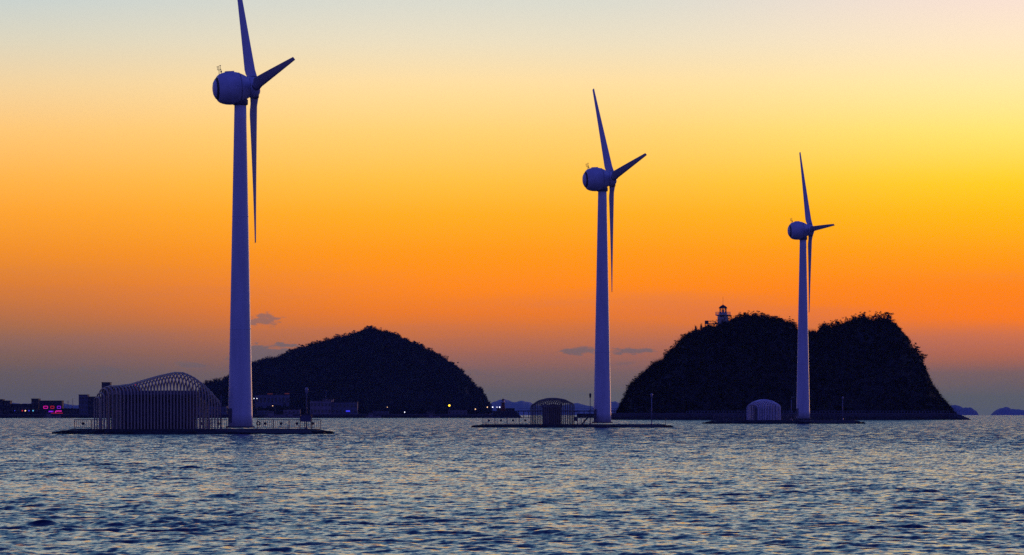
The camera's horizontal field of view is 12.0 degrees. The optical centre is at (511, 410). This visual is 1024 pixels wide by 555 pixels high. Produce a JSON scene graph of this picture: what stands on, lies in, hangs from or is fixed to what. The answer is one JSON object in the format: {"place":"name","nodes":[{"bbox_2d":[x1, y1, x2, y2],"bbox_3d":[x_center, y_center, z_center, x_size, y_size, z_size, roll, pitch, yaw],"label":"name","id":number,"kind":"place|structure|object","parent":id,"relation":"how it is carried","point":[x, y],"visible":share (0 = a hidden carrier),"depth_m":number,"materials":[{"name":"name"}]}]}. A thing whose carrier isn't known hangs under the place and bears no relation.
{"place":"outdoors","nodes":[
{"label":"outdoors","id":0,"kind":"place"},
{"bbox_2d":[0,399,4,413],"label":"harbour building","id":1,"kind":"structure","parent":0,"point":[1,406],"depth_m":2498.00,"materials":[{"name":"grey concrete"}]},
{"bbox_2d":[3,401,11,413],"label":"harbour building","id":2,"kind":"structure","parent":0,"point":[6,407],"depth_m":2502.00,"materials":[{"name":"grey concrete"}]},
{"bbox_2d":[31,398,40,413],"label":"harbour building","id":3,"kind":"structure","parent":0,"point":[35,404],"depth_m":2504.00,"materials":[{"name":"grey concrete"}]},
{"bbox_2d":[12,403,78,408],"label":"coast terrain","id":4,"kind":"structure","parent":0,"point":[72,406],"depth_m":6363.91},
{"bbox_2d":[39,401,63,413],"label":"harbour building","id":5,"kind":"structure","parent":0,"point":[53,407],"depth_m":2496.00,"materials":[{"name":"grey"}]},
{"bbox_2d":[63,409,78,413],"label":"harbour building","id":6,"kind":"structure","parent":0,"point":[70,411],"depth_m":2500.00,"materials":[{"name":"grey concrete"}]},
{"bbox_2d":[78,394,88,413],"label":"harbour building","id":7,"kind":"structure","parent":0,"point":[83,403],"depth_m":2500.00,"materials":[{"name":"grey concrete"}]},
{"bbox_2d":[88,396,100,413],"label":"harbour building","id":8,"kind":"structure","parent":0,"point":[90,404],"depth_m":2502.00,"materials":[{"name":"grey concrete"}]},
{"bbox_2d":[101,382,111,413],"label":"harbour building","id":9,"kind":"structure","parent":0,"point":[104,384],"depth_m":2504.00,"materials":[{"name":"grey concrete"}]},
{"bbox_2d":[257,410,268,413],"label":"harbour building","id":10,"kind":"structure","parent":0,"point":[262,411],"depth_m":2492.00,"materials":[{"name":"grey concrete"}]},
{"bbox_2d":[283,409,300,413],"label":"harbour building","id":11,"kind":"structure","parent":0,"point":[286,411],"depth_m":2492.00,"materials":[{"name":"grey concrete"}]},
{"bbox_2d":[310,401,331,413],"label":"harbour building","id":12,"kind":"structure","parent":0,"point":[320,407],"depth_m":2494.00,"materials":[{"name":"grey concrete"}]},
{"bbox_2d":[197,325,492,413],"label":"hill terrain","id":13,"kind":"structure","parent":0,"point":[421,394],"depth_m":3118.68,"materials":[{"name":"plant"}]},
{"bbox_2d":[255,393,289,407],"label":"harbour building","id":14,"kind":"structure","parent":13,"relation":"on","point":[266,400],"depth_m":3100.00,"materials":[{"name":"grey concrete"}]},
{"bbox_2d":[332,402,357,413],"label":"harbour building","id":15,"kind":"structure","parent":0,"point":[344,407],"depth_m":2495.00,"materials":[{"name":"grey concrete"}]},
{"bbox_2d":[373,411,388,413],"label":"harbour building","id":16,"kind":"structure","parent":0,"point":[381,412],"depth_m":2492.00,"materials":[{"name":"grey concrete"}]},
{"bbox_2d":[427,410,434,413],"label":"harbour building","id":17,"kind":"structure","parent":0,"point":[430,411],"depth_m":2492.00,"materials":[{"name":"grey concrete"}]},
{"bbox_2d":[448,410,466,413],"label":"harbour building","id":18,"kind":"structure","parent":0,"point":[457,411],"depth_m":2494.00,"materials":[{"name":"grey concrete"}]},
{"bbox_2d":[0,415,1023,554],"bbox_3d":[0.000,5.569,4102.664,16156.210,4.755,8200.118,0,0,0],"label":"water","id":19,"kind":"structure","parent":0,"point":[405,486],"depth_m":209.18,"materials":[{"name":"blue liquid"}]},
{"bbox_2d":[43,411,60,417],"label":"fishing boat","id":20,"kind":"object","parent":19,"relation":"on","point":[48,414],"visible":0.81,"depth_m":2473.10,"materials":[{"name":"metal"}]},
{"bbox_2d":[52,429,333,433],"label":"turbine islet","id":21,"kind":"object","parent":19,"relation":"in","point":[195,431],"visible":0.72,"depth_m":703.84,"materials":[{"name":"concrete"}]},
{"bbox_2d":[74,419,226,428],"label":"railing","id":22,"kind":"object","parent":21,"relation":"on","point":[83,423],"visible":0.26,"depth_m":723.72,"materials":[{"name":"metal"}]},
{"bbox_2d":[94,372,220,428],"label":"ribbed pavilion","id":23,"kind":"structure","parent":21,"relation":"on","point":[137,408],"depth_m":712.71,"materials":[{"name":"metal"}]},
{"bbox_2d":[220,388,222,428],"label":"lamp post","id":24,"kind":"object","parent":21,"relation":"on","point":[221,390],"visible":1,"depth_m":712.63,"materials":[{"name":"metal"}]},
{"bbox_2d":[212,0,294,427],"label":"wind turbine","id":25,"kind":"object","parent":21,"relation":"on","point":[237,90],"visible":1,"depth_m":714.58,"materials":[{"name":"paint"}]},
{"bbox_2d":[228,408,231,422],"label":"door","id":26,"kind":"structure","parent":25,"relation":"in","point":[229,409],"depth_m":714.61,"materials":[{"name":"metal"}]},
{"bbox_2d":[257,419,320,428],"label":"railing","id":27,"kind":"object","parent":21,"relation":"on","point":[281,423],"visible":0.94,"depth_m":724.41,"materials":[{"name":"metal"}]},
{"bbox_2d":[299,414,311,428],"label":"notice board","id":28,"kind":"object","parent":21,"relation":"on","point":[305,417],"visible":1,"depth_m":713.65,"materials":[{"name":"metal"}]},
{"bbox_2d":[305,387,307,428],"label":"lamp post","id":29,"kind":"object","parent":21,"relation":"on","point":[306,390],"visible":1,"depth_m":716.60,"materials":[{"name":"metal"}]},
{"bbox_2d":[0,414,494,417],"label":"harbour quay","id":30,"kind":"structure","parent":19,"relation":"in","point":[263,415],"depth_m":2481.00,"materials":[{"name":"concrete"}]},
{"bbox_2d":[11,404,30,413],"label":"harbour building","id":31,"kind":"structure","parent":30,"relation":"on","point":[18,408],"depth_m":2506.00,"materials":[{"name":"grey concrete"}]},
{"bbox_2d":[110,386,139,413],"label":"harbour building","id":32,"kind":"structure","parent":30,"relation":"on","point":[118,389],"depth_m":2506.00,"materials":[{"name":"grey concrete"}]},
{"bbox_2d":[198,406,227,413],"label":"harbour building","id":33,"kind":"structure","parent":30,"relation":"on","point":[224,410],"depth_m":2510.00,"materials":[{"name":"grey concrete"}]},
{"bbox_2d":[64,405,490,413],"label":"shore shrubs","id":34,"kind":"object","parent":30,"relation":"on","point":[413,410],"visible":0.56,"depth_m":2517.38,"materials":[{"name":"green plant"}]},
{"bbox_2d":[264,406,284,417],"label":"fishing boat","id":35,"kind":"object","parent":19,"relation":"on","point":[270,414],"visible":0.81,"depth_m":2472.96,"materials":[{"name":"blue metal"}]},
{"bbox_2d":[284,411,299,417],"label":"fishing boat","id":36,"kind":"object","parent":19,"relation":"on","point":[290,414],"visible":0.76,"depth_m":2471.10,"materials":[{"name":"metal"}]},
{"bbox_2d":[365,412,380,417],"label":"fishing boat","id":37,"kind":"object","parent":19,"relation":"on","point":[370,415],"visible":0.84,"depth_m":2473.11,"materials":[{"name":"metal"}]},
{"bbox_2d":[426,414,439,417],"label":"fishing boat","id":38,"kind":"object","parent":19,"relation":"on","point":[430,416],"visible":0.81,"depth_m":2473.13,"materials":[{"name":"metal"}]},
{"bbox_2d":[493,408,617,417],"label":"breakwater","id":39,"kind":"object","parent":19,"relation":"in","point":[506,413],"visible":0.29,"depth_m":2486.00,"materials":[{"name":"stone"}]},
{"bbox_2d":[500,399,505,410],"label":"red lighthouse","id":40,"kind":"object","parent":39,"relation":"on","point":[502,405],"visible":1,"depth_m":2488.16,"materials":[{"name":"metal"}]},
{"bbox_2d":[496,408,514,410],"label":"harbour building","id":41,"kind":"structure","parent":39,"relation":"on","point":[507,409],"depth_m":2492.50,"materials":[{"name":"grey concrete"}]},
{"bbox_2d":[471,424,672,427],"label":"turbine islet","id":42,"kind":"object","parent":19,"relation":"in","point":[577,425],"visible":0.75,"depth_m":987.33,"materials":[{"name":"concrete"}]},
{"bbox_2d":[483,417,529,422],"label":"railing","id":43,"kind":"object","parent":42,"relation":"on","point":[507,417],"visible":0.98,"depth_m":1003.97,"materials":[{"name":"metal"}]},
{"bbox_2d":[530,398,574,423],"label":"ribbed pavilion","id":44,"kind":"structure","parent":42,"relation":"on","point":[552,412],"depth_m":995.98,"materials":[{"name":"grey metal"}]},
{"bbox_2d":[581,410,594,423],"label":"access stair","id":45,"kind":"object","parent":42,"relation":"on","point":[588,416],"visible":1,"depth_m":994.43,"materials":[{"name":"metal"}]},
{"bbox_2d":[589,393,590,423],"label":"lamp post","id":46,"kind":"object","parent":42,"relation":"on","point":[590,407],"visible":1,"depth_m":994.20,"materials":[{"name":"metal"}]},
{"bbox_2d":[582,89,646,422],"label":"wind turbine","id":47,"kind":"object","parent":42,"relation":"on","point":[599,180],"visible":1,"depth_m":996.17,"materials":[{"name":"paint"}]},
{"bbox_2d":[651,393,652,423],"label":"lamp post","id":48,"kind":"object","parent":42,"relation":"on","point":[651,407],"visible":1,"depth_m":997.20,"materials":[{"name":"grey metal"}]},
{"bbox_2d":[702,420,864,423],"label":"turbine islet","id":49,"kind":"object","parent":19,"relation":"in","point":[783,422],"visible":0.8,"depth_m":1279.74,"materials":[{"name":"concrete"}]},
{"bbox_2d":[747,399,780,419],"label":"ribbed pavilion","id":50,"kind":"structure","parent":49,"relation":"on","point":[763,412],"depth_m":1288.41,"materials":[{"name":"white metal"}]},
{"bbox_2d":[787,152,834,418],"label":"wind turbine","id":51,"kind":"object","parent":49,"relation":"on","point":[800,231],"visible":1,"depth_m":1288.67,"materials":[{"name":"paint"}]},
{"bbox_2d":[611,413,957,419],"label":"sea wall","id":52,"kind":"structure","parent":19,"relation":"in","point":[813,416],"depth_m":1889.17,"materials":[{"name":"concrete"}]},
{"bbox_2d":[948,414,970,419],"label":"point rock","id":53,"kind":"object","parent":19,"relation":"in","point":[960,417],"visible":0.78,"depth_m":1888.58,"materials":[{"name":"stone"}]},
{"bbox_2d":[0,0,1023,414],"label":"sky","id":54,"kind":"structure","parent":0,"point":[421,167],"materials":[{"name":"orange"}]},
{"bbox_2d":[490,399,618,414],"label":"hills","id":55,"kind":"structure","parent":0,"point":[522,404],"depth_m":8836.83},
{"bbox_2d":[614,310,955,413],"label":"island terrain","id":56,"kind":"structure","parent":0,"point":[857,404],"depth_m":1914.62,"materials":[{"name":"plant"}]},
{"bbox_2d":[715,305,730,324],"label":"lighthouse","id":57,"kind":"object","parent":56,"relation":"on","point":[723,310],"visible":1,"depth_m":1955.79,"materials":[{"name":"metal"}]},
{"bbox_2d":[951,405,978,414],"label":"island terrain","id":58,"kind":"structure","parent":0,"point":[960,410],"depth_m":6963.02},
{"bbox_2d":[991,407,1023,414],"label":"headland terrain","id":59,"kind":"structure","parent":0,"point":[1005,411],"depth_m":6967.08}
]}

